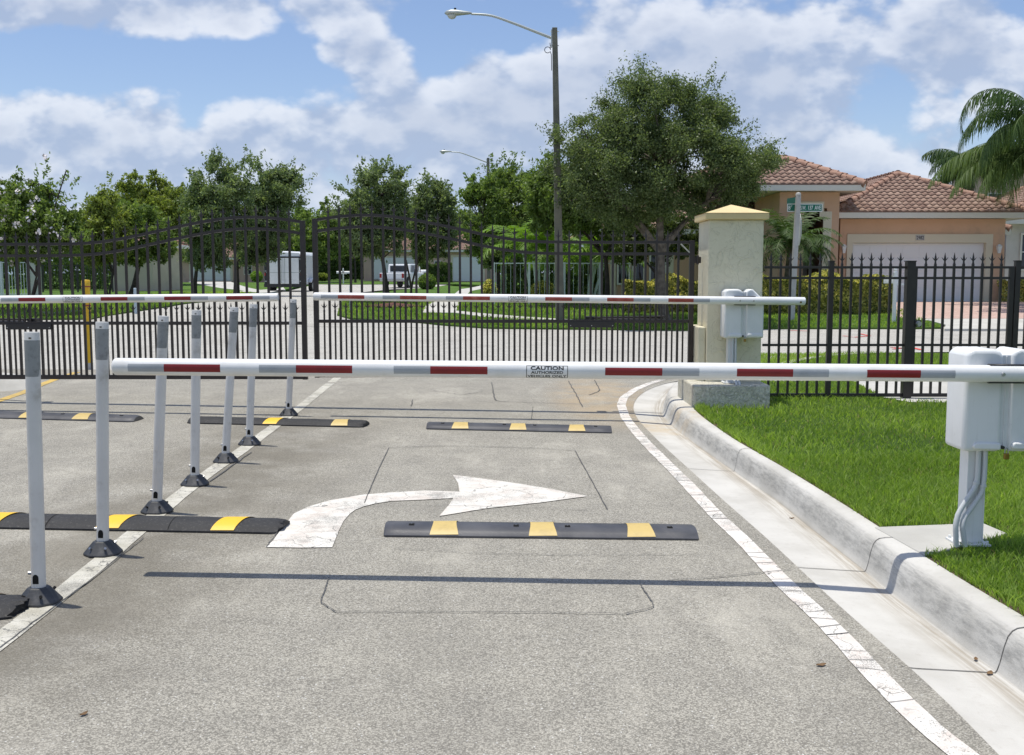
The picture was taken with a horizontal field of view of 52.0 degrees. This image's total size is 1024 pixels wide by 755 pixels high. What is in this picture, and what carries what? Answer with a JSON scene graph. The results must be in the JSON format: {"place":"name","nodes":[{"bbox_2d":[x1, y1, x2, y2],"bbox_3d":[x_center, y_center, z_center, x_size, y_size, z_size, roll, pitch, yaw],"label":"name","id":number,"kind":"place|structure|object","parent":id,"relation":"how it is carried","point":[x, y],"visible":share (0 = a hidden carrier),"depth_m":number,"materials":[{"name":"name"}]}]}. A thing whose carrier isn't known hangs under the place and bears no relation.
{"place":"outdoors","nodes":[
{"label":"outdoors","id":0,"kind":"place"},
{"bbox_2d":[0,290,255,317],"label":"street grass","id":1,"kind":"structure","parent":0,"point":[98,305],"depth_m":34.57,"materials":[{"name":"green plant"}]},
{"bbox_2d":[0,282,296,319],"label":"lawn","id":2,"kind":"structure","parent":0,"point":[186,286],"depth_m":60.18,"materials":[{"name":"green plant"}]},
{"bbox_2d":[0,262,30,295],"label":"railing fence","id":3,"kind":"object","parent":2,"relation":"on","point":[1,281],"visible":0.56,"depth_m":45.78,"materials":[{"name":"white"}]},
{"bbox_2d":[30,263,41,294],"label":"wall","id":4,"kind":"structure","parent":2,"relation":"on","point":[32,276],"depth_m":45.80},
{"bbox_2d":[0,151,97,311],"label":"flowering tree","id":5,"kind":"object","parent":2,"relation":"on","point":[33,211],"visible":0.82,"depth_m":32.15,"materials":[{"name":"green plant"}]},
{"bbox_2d":[0,235,111,288],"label":"shrub","id":6,"kind":"object","parent":2,"relation":"on","point":[65,260],"visible":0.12,"depth_m":69.66,"materials":[{"name":"green plant"}]},
{"bbox_2d":[41,265,113,291],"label":"railing fence","id":7,"kind":"object","parent":2,"relation":"on","point":[76,272],"visible":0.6,"depth_m":57.72,"materials":[{"name":"grey metal"}]},
{"bbox_2d":[76,171,137,294],"bbox_3d":[-14.789,-5.005,37.632,2.380,4.793,2.302,0,6,0],"label":"tree","id":8,"kind":"object","parent":2,"relation":"on","point":[101,209],"visible":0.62,"depth_m":37.10,"materials":[{"name":"green plant"}]},
{"bbox_2d":[112,196,178,293],"bbox_3d":[-14.155,-4.865,39.687,2.986,4.223,2.966,0,6,0],"label":"tree","id":9,"kind":"object","parent":2,"relation":"on","point":[148,212],"visible":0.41,"depth_m":39.23,"materials":[{"name":"green plant"}]},
{"bbox_2d":[111,237,189,290],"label":"house","id":10,"kind":"structure","parent":2,"relation":"on","point":[153,276],"depth_m":61.80,"materials":[{"name":"beige paint"}]},
{"bbox_2d":[111,168,194,259],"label":"tree","id":11,"kind":"object","parent":2,"relation":"on","point":[164,195],"visible":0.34,"depth_m":81.42,"materials":[{"name":"green plant"}]},
{"bbox_2d":[174,143,268,293],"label":"oak tree","id":12,"kind":"object","parent":2,"relation":"on","point":[203,197],"visible":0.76,"depth_m":44.85,"materials":[{"name":"green plant"}]},
{"bbox_2d":[231,150,317,293],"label":"oak tree","id":13,"kind":"object","parent":2,"relation":"on","point":[283,184],"visible":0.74,"depth_m":48.98,"materials":[{"name":"green plant"}]},
{"bbox_2d":[197,282,284,292],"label":"driveway","id":14,"kind":"structure","parent":0,"point":[229,285],"depth_m":75.23,"materials":[{"name":"concrete"}]},
{"bbox_2d":[75,284,468,327],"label":"side street","id":15,"kind":"structure","parent":0,"point":[296,293],"depth_m":34.17,"materials":[{"name":"grey asphalt"}]},
{"bbox_2d":[264,251,312,290],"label":"cargo trailer","id":16,"kind":"object","parent":15,"relation":"on","point":[295,269],"visible":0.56,"depth_m":61.67,"materials":[{"name":"white paint"}]},
{"bbox_2d":[380,264,422,287],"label":"pickup truck","id":17,"kind":"object","parent":15,"relation":"on","point":[400,274],"visible":0.57,"depth_m":76.64,"materials":[{"name":"white paint"}]},
{"bbox_2d":[2,274,586,292],"bbox_3d":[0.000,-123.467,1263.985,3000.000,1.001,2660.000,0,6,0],"label":"ground","id":18,"kind":"structure","parent":0,"point":[337,280],"depth_m":105.55,"materials":[{"name":"green plant"}]},
{"bbox_2d":[182,242,263,281],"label":"house","id":19,"kind":"structure","parent":18,"relation":"on","point":[207,274],"depth_m":99.47,"materials":[{"name":"grey paint"}]},
{"bbox_2d":[193,265,230,280],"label":"garage door","id":20,"kind":"structure","parent":19,"relation":"in","point":[207,275],"depth_m":99.44,"materials":[{"name":"white paint"}]},
{"bbox_2d":[250,270,262,281],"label":"shrub","id":21,"kind":"object","parent":18,"relation":"on","point":[253,275],"visible":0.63,"depth_m":94.95,"materials":[{"name":"green plant"}]},
{"bbox_2d":[280,203,326,266],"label":"tree","id":22,"kind":"object","parent":18,"relation":"on","point":[295,247],"visible":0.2,"depth_m":95.91,"materials":[{"name":"green plant"}]},
{"bbox_2d":[318,253,363,279],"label":"shrub","id":23,"kind":"object","parent":18,"relation":"on","point":[334,268],"visible":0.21,"depth_m":117.36,"materials":[{"name":"green plant"}]},
{"bbox_2d":[363,237,428,280],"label":"house","id":24,"kind":"structure","parent":18,"relation":"on","point":[377,266],"depth_m":111.29,"materials":[{"name":"grey paint"}]},
{"bbox_2d":[374,258,413,278],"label":"garage door","id":25,"kind":"structure","parent":24,"relation":"in","point":[377,263],"depth_m":111.26,"materials":[{"name":"white paint"}]},
{"bbox_2d":[429,234,495,281],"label":"house","id":26,"kind":"structure","parent":18,"relation":"on","point":[465,267],"depth_m":97.39,"materials":[{"name":"grey paint"}]},
{"bbox_2d":[453,257,480,280],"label":"garage door","id":27,"kind":"structure","parent":26,"relation":"in","point":[465,261],"depth_m":97.40,"materials":[{"name":"white paint"}]},
{"bbox_2d":[440,149,490,278],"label":"street light","id":28,"kind":"object","parent":18,"relation":"on","point":[487,161],"visible":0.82,"depth_m":69.87,"materials":[{"name":"weathered wood"},{"name":"galvanised metal"}]},
{"bbox_2d":[570,154,1023,301],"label":"house","id":29,"kind":"structure","parent":18,"relation":"on","point":[907,216],"depth_m":37.67,"materials":[{"name":"orange paint"}]},
{"bbox_2d":[617,257,629,284],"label":"window","id":30,"kind":"structure","parent":29,"relation":"in","point":[619,269],"depth_m":40.73,"materials":[{"name":"grey glass"}]},
{"bbox_2d":[632,261,643,280],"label":"window","id":31,"kind":"structure","parent":29,"relation":"in","point":[637,267],"depth_m":40.73,"materials":[{"name":"grey glass"}]},
{"bbox_2d":[649,255,665,280],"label":"window","id":32,"kind":"structure","parent":29,"relation":"in","point":[651,274],"depth_m":40.70,"materials":[{"name":"grey glass"}]},
{"bbox_2d":[852,243,983,301],"bbox_3d":[14.630,-3.781,37.960,4.787,2.150,0.064,0,6,0],"label":"garage door","id":33,"kind":"structure","parent":29,"relation":"in","point":[910,251],"depth_m":37.89,"materials":[{"name":"white paint"}]},
{"bbox_2d":[921,148,1005,196],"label":"palm tree","id":34,"kind":"object","parent":18,"relation":"on","point":[938,158],"visible":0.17,"depth_m":49.22,"materials":[{"name":"green plant"}]},
{"bbox_2d":[952,175,1023,196],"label":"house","id":35,"kind":"structure","parent":18,"relation":"on","point":[988,194],"depth_m":69.10,"materials":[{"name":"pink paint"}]},
{"bbox_2d":[994,186,1023,280],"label":"house","id":36,"kind":"structure","parent":18,"relation":"on","point":[1014,245],"depth_m":42.70,"materials":[{"name":"paint"}]},
{"bbox_2d":[1019,233,1023,270],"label":"window","id":37,"kind":"structure","parent":36,"relation":"in","point":[1021,252],"depth_m":42.65,"materials":[{"name":"beige paint"}]},
{"bbox_2d":[319,282,587,286],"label":"lawn","id":38,"kind":"structure","parent":0,"point":[442,283],"depth_m":88.32,"materials":[{"name":"green plant"}]},
{"bbox_2d":[292,196,356,282],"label":"tree","id":39,"kind":"object","parent":38,"relation":"on","point":[304,216],"visible":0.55,"depth_m":90.33,"materials":[{"name":"green plant"}]},
{"bbox_2d":[418,261,452,282],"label":"shrub","id":40,"kind":"object","parent":38,"relation":"on","point":[443,272],"visible":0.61,"depth_m":91.52,"materials":[{"name":"green plant"}]},
{"bbox_2d":[423,286,572,319],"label":"path","id":41,"kind":"structure","parent":0,"point":[465,291],"depth_m":33.91,"materials":[{"name":"concrete"}]},
{"bbox_2d":[0,369,998,754],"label":"entry lanes","id":42,"kind":"structure","parent":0,"point":[184,643],"depth_m":4.84,"materials":[{"name":"grey asphalt"}]},
{"bbox_2d":[0,372,25,390],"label":"traffic island","id":43,"kind":"structure","parent":42,"relation":"on","point":[11,384],"depth_m":13.10,"materials":[{"name":"concrete"}]},
{"bbox_2d":[0,593,28,619],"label":"speed bump","id":44,"kind":"object","parent":42,"relation":"on","point":[11,606],"visible":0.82,"depth_m":4.68,"materials":[{"name":"black rubber"}]},
{"bbox_2d":[0,372,78,401],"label":"yellow line","id":45,"kind":"object","parent":42,"relation":"on","point":[24,391],"visible":0.52,"depth_m":12.81,"materials":[{"name":"paint"}]},
{"bbox_2d":[21,332,62,606],"bbox_3d":[-2.182,0.414,4.783,0.190,1.246,0.181,0,6,0],"label":"delineator post","id":46,"kind":"object","parent":42,"relation":"on","point":[39,592],"visible":0.95,"depth_m":4.76,"materials":[{"name":"white plastic"}]},
{"bbox_2d":[0,411,143,421],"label":"speed bump","id":47,"kind":"object","parent":42,"relation":"on","point":[69,416],"visible":0.76,"depth_m":10.61,"materials":[{"name":"grey rubber"}]},
{"bbox_2d":[83,322,122,557],"bbox_3d":[-2.213,0.328,5.618,0.190,1.253,0.181,0,6,0],"label":"delineator post","id":48,"kind":"object","parent":42,"relation":"on","point":[102,545],"visible":1,"depth_m":5.60,"materials":[{"name":"grey plastic"}]},
{"bbox_2d":[0,293,278,303],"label":"barrier gate","id":49,"kind":"structure","parent":42,"relation":"on","point":[134,298],"depth_m":11.13,"materials":[{"name":"white metal"}]},
{"bbox_2d":[0,512,289,533],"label":"speed bump","id":50,"kind":"object","parent":42,"relation":"on","point":[147,523],"visible":0.94,"depth_m":6.22,"materials":[{"name":"black rubber"}]},
{"bbox_2d":[0,205,307,379],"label":"gate leaf","id":51,"kind":"object","parent":42,"relation":"on","point":[19,324],"visible":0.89,"depth_m":11.82,"materials":[{"name":"black paint"}]},
{"bbox_2d":[140,316,173,514],"bbox_3d":[-2.248,0.233,6.614,0.209,1.245,0.181,0,6,0],"label":"delineator post","id":52,"kind":"object","parent":42,"relation":"on","point":[157,504],"visible":0.97,"depth_m":6.60,"materials":[{"name":"grey plastic"}]},
{"bbox_2d":[0,377,341,650],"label":"divider line","id":53,"kind":"object","parent":42,"relation":"on","point":[93,567],"visible":0.73,"depth_m":5.48,"materials":[{"name":"paint"}]},
{"bbox_2d":[180,310,209,486],"bbox_3d":[-2.275,0.145,7.469,0.190,1.252,0.181,0,6,0],"label":"delineator post","id":54,"kind":"object","parent":42,"relation":"on","point":[194,478],"visible":1,"depth_m":7.45,"materials":[{"name":"grey plastic"}]},
{"bbox_2d":[213,307,238,462],"bbox_3d":[-2.300,0.058,8.384,0.196,1.243,0.189,5,8,43],"label":"delineator post","id":55,"kind":"object","parent":42,"relation":"on","point":[225,455],"visible":0.98,"depth_m":8.37,"materials":[{"name":"white plastic"}]},
{"bbox_2d":[238,304,260,445],"bbox_3d":[-2.324,-0.026,9.241,0.194,1.242,0.181,0,6,0],"label":"delineator post","id":56,"kind":"object","parent":42,"relation":"on","point":[249,439],"visible":0.96,"depth_m":9.22,"materials":[{"name":"white plastic"}]},
{"bbox_2d":[187,416,369,427],"bbox_3d":[-2.354,0.439,10.604,1.802,0.085,0.300,0,6,3],"label":"speed bump","id":57,"kind":"object","parent":42,"relation":"on","point":[348,423],"visible":0.85,"depth_m":10.50,"materials":[{"name":"black rubber"}]},
{"bbox_2d":[279,299,297,415],"bbox_3d":[-2.378,-0.214,11.152,0.204,1.239,0.181,0,6,0],"label":"delineator post","id":58,"kind":"object","parent":42,"relation":"on","point":[288,410],"visible":0.98,"depth_m":11.12,"materials":[{"name":"white plastic"}]},
{"bbox_2d":[267,475,584,547],"bbox_3d":[-0.751,0.856,6.949,2.413,0.033,1.188,-5,8,-44],"label":"turn arrow","id":59,"kind":"object","parent":42,"relation":"on","point":[318,525],"visible":0.98,"depth_m":7.08,"materials":[{"name":"white paint"}]},
{"bbox_2d":[0,379,909,701],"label":"pavement cracks","id":60,"kind":"object","parent":42,"relation":"on","point":[456,551],"visible":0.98,"depth_m":5.80,"materials":[{"name":"black asphalt"}]},
{"bbox_2d":[426,422,611,433],"bbox_3d":[0.071,0.491,10.499,1.837,0.087,0.300,0,6,2],"label":"speed bump","id":61,"kind":"object","parent":42,"relation":"on","point":[569,428],"visible":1,"depth_m":10.39,"materials":[{"name":"grey rubber"}]},
{"bbox_2d":[384,521,698,540],"bbox_3d":[0.173,0.906,6.309,1.859,0.088,0.300,0,6,-1],"label":"speed bump","id":62,"kind":"object","parent":42,"relation":"on","point":[544,530],"visible":1,"depth_m":6.21,"materials":[{"name":"grey rubber"}]},
{"bbox_2d":[617,379,978,754],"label":"edge line","id":63,"kind":"object","parent":42,"relation":"on","point":[889,688],"visible":0.94,"depth_m":4.74,"materials":[{"name":"white paint"}]},
{"bbox_2d":[633,380,1023,754],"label":"kerb and gutter","id":64,"kind":"structure","parent":42,"relation":"on","point":[909,606],"depth_m":5.29,"materials":[{"name":"concrete"}]},
{"bbox_2d":[690,448,1022,672],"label":"kerb joints","id":65,"kind":"object","parent":64,"relation":"on","point":[926,668],"visible":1,"depth_m":4.23,"materials":[{"name":"grey concrete"}]},
{"bbox_2d":[0,302,1022,369],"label":"street","id":66,"kind":"structure","parent":0,"point":[813,337],"depth_m":23.86,"materials":[{"name":"grey asphalt"}]},
{"bbox_2d":[81,280,92,369],"bbox_3d":[-6.612,-0.819,16.338,0.130,1.402,0.130,0,6,0],"label":"bollard","id":67,"kind":"object","parent":66,"relation":"on","point":[87,287],"visible":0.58,"depth_m":16.29,"materials":[{"name":"yellow paint"}]},
{"bbox_2d":[997,279,1023,301],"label":"shrub","id":68,"kind":"object","parent":66,"relation":"on","point":[1004,290],"visible":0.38,"depth_m":37.44,"materials":[{"name":"green plant"}]},
{"bbox_2d":[0,0,1023,273],"label":"sky","id":69,"kind":"structure","parent":0,"point":[864,89],"materials":[{"name":"blue"}]},
{"bbox_2d":[337,285,940,330],"bbox_3d":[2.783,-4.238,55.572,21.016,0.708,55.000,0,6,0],"label":"lawn","id":70,"kind":"structure","parent":0,"point":[444,289],"depth_m":31.37,"materials":[{"name":"green plant"}]},
{"bbox_2d":[324,154,416,301],"bbox_3d":[-4.957,-5.229,37.248,3.206,5.330,2.891,0,6,0],"label":"tree","id":71,"kind":"object","parent":70,"relation":"on","point":[369,191],"visible":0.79,"depth_m":36.59,"materials":[{"name":"green plant"}]},
{"bbox_2d":[418,273,436,288],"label":"shrub","id":72,"kind":"object","parent":70,"relation":"on","point":[422,281],"visible":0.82,"depth_m":68.02,"materials":[{"name":"green plant"}]},
{"bbox_2d":[406,167,466,292],"bbox_3d":[-2.963,-5.366,39.711,2.504,5.101,2.570,0,6,0],"label":"tree","id":73,"kind":"object","parent":70,"relation":"on","point":[443,202],"visible":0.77,"depth_m":39.11,"materials":[{"name":"green plant"}]},
{"bbox_2d":[483,279,497,293],"bbox_3d":[-0.851,-3.359,40.263,0.633,0.873,0.895,0,6,0],"label":"shrub","id":74,"kind":"object","parent":70,"relation":"on","point":[487,286],"visible":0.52,"depth_m":40.00,"materials":[{"name":"yellow plant"}]},
{"bbox_2d":[479,238,506,272],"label":"tree","id":75,"kind":"object","parent":70,"relation":"on","point":[487,262],"visible":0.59,"depth_m":45.41,"materials":[{"name":"green plant"}]},
{"bbox_2d":[450,148,537,293],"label":"tree","id":76,"kind":"object","parent":70,"relation":"on","point":[497,192],"visible":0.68,"depth_m":50.45,"materials":[{"name":"green plant"}]},
{"bbox_2d":[445,8,564,319],"bbox_3d":[-0.190,-6.026,30.556,3.489,9.193,0.304,0,6,0],"label":"street light","id":77,"kind":"object","parent":70,"relation":"on","point":[454,13],"visible":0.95,"depth_m":30.33,"materials":[{"name":"weathered wood"},{"name":"galvanised metal"}]},
{"bbox_2d":[482,218,586,287],"bbox_3d":[0.810,-4.193,37.629,4.098,3.167,3.694,0,6,0],"label":"palm tree","id":78,"kind":"object","parent":70,"relation":"on","point":[530,236],"visible":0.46,"depth_m":37.25,"materials":[{"name":"green plant"}]},
{"bbox_2d":[530,280,554,294],"bbox_3d":[1.115,-3.053,37.379,1.022,0.851,1.083,0,6,0],"label":"shrub","id":79,"kind":"object","parent":70,"relation":"on","point":[540,287],"visible":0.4,"depth_m":37.09,"materials":[{"name":"green plant"}]},
{"bbox_2d":[500,237,604,294],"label":"shrub","id":80,"kind":"object","parent":70,"relation":"on","point":[509,279],"visible":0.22,"depth_m":41.82,"materials":[{"name":"green plant"}]},
{"bbox_2d":[494,262,631,304],"bbox_3d":[1.790,-3.165,35.863,4.890,1.544,0.070,0,6,0],"label":"railing fence","id":81,"kind":"object","parent":70,"relation":"on","point":[564,269],"visible":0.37,"depth_m":35.81,"materials":[{"name":"white"}]},
{"bbox_2d":[520,141,652,305],"bbox_3d":[2.644,-5.151,35.293,4.789,5.667,3.265,0,6,0],"label":"tree","id":82,"kind":"object","parent":70,"relation":"on","point":[538,201],"visible":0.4,"depth_m":34.57,"materials":[{"name":"green plant"}]},
{"bbox_2d":[552,231,643,294],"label":"palm tree","id":83,"kind":"object","parent":70,"relation":"on","point":[595,258],"visible":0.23,"depth_m":38.20,"materials":[{"name":"green plant"}]},
{"bbox_2d":[600,213,698,304],"bbox_3d":[4.731,-3.919,34.272,3.807,3.555,2.239,0,6,0],"label":"tree","id":84,"kind":"object","parent":70,"relation":"on","point":[672,225],"visible":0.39,"depth_m":33.72,"materials":[{"name":"green plant"}]},
{"bbox_2d":[528,50,788,319],"bbox_3d":[4.184,-5.353,30.160,7.490,7.764,5.060,0,6,0],"label":"oak tree","id":85,"kind":"object","parent":70,"relation":"on","point":[615,167],"visible":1,"depth_m":28.91,"materials":[{"name":"green plant"}]},
{"bbox_2d":[621,272,697,312],"bbox_3d":[4.773,-2.682,33.346,2.590,1.357,1.214,0,6,0],"label":"hedge","id":86,"kind":"object","parent":70,"relation":"on","point":[672,286],"visible":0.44,"depth_m":32.94,"materials":[{"name":"green plant"}]},
{"bbox_2d":[762,209,843,276],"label":"date palm","id":87,"kind":"object","parent":70,"relation":"on","point":[810,242],"visible":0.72,"depth_m":34.66,"materials":[{"name":"green plant"}]},
{"bbox_2d":[787,192,822,319],"bbox_3d":[8.508,-3.544,31.228,1.004,3.821,0.907,-1,6,-14],"label":"street sign","id":88,"kind":"object","parent":70,"relation":"on","point":[797,207],"visible":0.98,"depth_m":30.76,"materials":[{"name":"white metal"}]},
{"bbox_2d":[762,269,892,314],"bbox_3d":[9.680,-2.678,32.987,4.358,1.478,1.331,0,6,0],"label":"hedge","id":89,"kind":"object","parent":70,"relation":"on","point":[836,299],"visible":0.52,"depth_m":32.52,"materials":[{"name":"green plant"}]},
{"bbox_2d":[884,269,903,322],"bbox_3d":[11.027,-2.334,30.350,0.309,1.670,0.627,-5,7,-40],"label":"mailbox","id":90,"kind":"object","parent":70,"relation":"on","point":[895,284],"visible":0.78,"depth_m":30.18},
{"bbox_2d":[707,353,958,460],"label":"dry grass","id":91,"kind":"structure","parent":0,"point":[840,425],"depth_m":9.97,"materials":[{"name":"green plant"}]},
{"bbox_2d":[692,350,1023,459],"bbox_3d":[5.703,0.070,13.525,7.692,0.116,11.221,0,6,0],"label":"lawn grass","id":92,"kind":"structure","parent":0,"point":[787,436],"depth_m":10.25,"materials":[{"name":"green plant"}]},
{"bbox_2d":[695,353,1023,615],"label":"lawn","id":93,"kind":"structure","parent":0,"point":[874,441],"depth_m":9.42,"materials":[{"name":"green plant"}]},
{"bbox_2d":[678,205,769,407],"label":"gate pillar","id":94,"kind":"structure","parent":93,"relation":"on","point":[731,246],"depth_m":11.44,"materials":[{"name":"beige paint"}]},
{"bbox_2d":[312,204,700,377],"bbox_3d":[-0.057,-0.990,11.950,4.354,1.962,0.359,0,6,0],"label":"gate leaf","id":95,"kind":"object","parent":94,"relation":"attached to","point":[590,322],"visible":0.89,"depth_m":11.82,"materials":[{"name":"black paint"}]},
{"bbox_2d":[313,289,805,384],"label":"barrier gate","id":96,"kind":"structure","parent":94,"relation":"attached to","point":[741,314],"depth_m":11.14,"materials":[{"name":"white metal"}]},
{"bbox_2d":[762,253,916,398],"bbox_3d":[3.721,-0.538,11.985,1.713,1.767,0.107,0,6,0],"label":"iron fence","id":97,"kind":"object","parent":93,"relation":"on","point":[909,277],"visible":0.94,"depth_m":11.96,"materials":[{"name":"black metal"}]},
{"bbox_2d":[698,412,1023,615],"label":"soil edge","id":98,"kind":"object","parent":93,"relation":"on","point":[938,561],"visible":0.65,"depth_m":5.26,"materials":[{"name":"brown soil"}]},
{"bbox_2d":[782,452,1023,611],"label":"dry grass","id":99,"kind":"structure","parent":93,"relation":"on","point":[929,505],"depth_m":6.59,"materials":[{"name":"green plant"}]},
{"bbox_2d":[875,524,1006,555],"bbox_3d":[2.385,0.930,5.650,0.693,0.139,0.583,-1,6,-9],"label":"concrete pad","id":100,"kind":"object","parent":93,"relation":"on","point":[919,538],"visible":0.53,"depth_m":5.71,"materials":[{"name":"grey concrete"}]},
{"bbox_2d":[111,346,1023,546],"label":"barrier gate","id":101,"kind":"structure","parent":100,"relation":"on","point":[985,403],"depth_m":5.25,"materials":[{"name":"white metal"}]},
{"bbox_2d":[1011,260,1023,348],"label":"iron fence","id":102,"kind":"object","parent":93,"relation":"on","point":[1017,283],"visible":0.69,"depth_m":11.93,"materials":[{"name":"black metal"}]},
{"bbox_2d":[859,381,947,401],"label":"footpath","id":103,"kind":"structure","parent":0,"point":[891,385],"depth_m":13.04,"materials":[{"name":"concrete"}]},
{"bbox_2d":[911,253,1014,396],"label":"foot gate","id":104,"kind":"structure","parent":103,"relation":"on","point":[1010,299],"depth_m":11.95,"materials":[{"name":"black metal"}]},
{"bbox_2d":[896,302,1023,318],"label":"paver driveway","id":105,"kind":"structure","parent":0,"point":[947,311],"depth_m":33.50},
{"bbox_2d":[928,137,1023,208],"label":"palm tree","id":106,"kind":"object","parent":105,"relation":"on","point":[1005,167],"visible":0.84,"depth_m":35.24,"materials":[{"name":"green plant"}]},
{"bbox_2d":[955,88,1023,177],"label":"palm tree","id":107,"kind":"object","parent":105,"relation":"on","point":[1012,131],"visible":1,"depth_m":32.95,"materials":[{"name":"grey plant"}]},
{"bbox_2d":[920,319,1023,330],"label":"driveway apron","id":108,"kind":"object","parent":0,"point":[984,324],"visible":0.45,"depth_m":29.55,"materials":[{"name":"concrete"}]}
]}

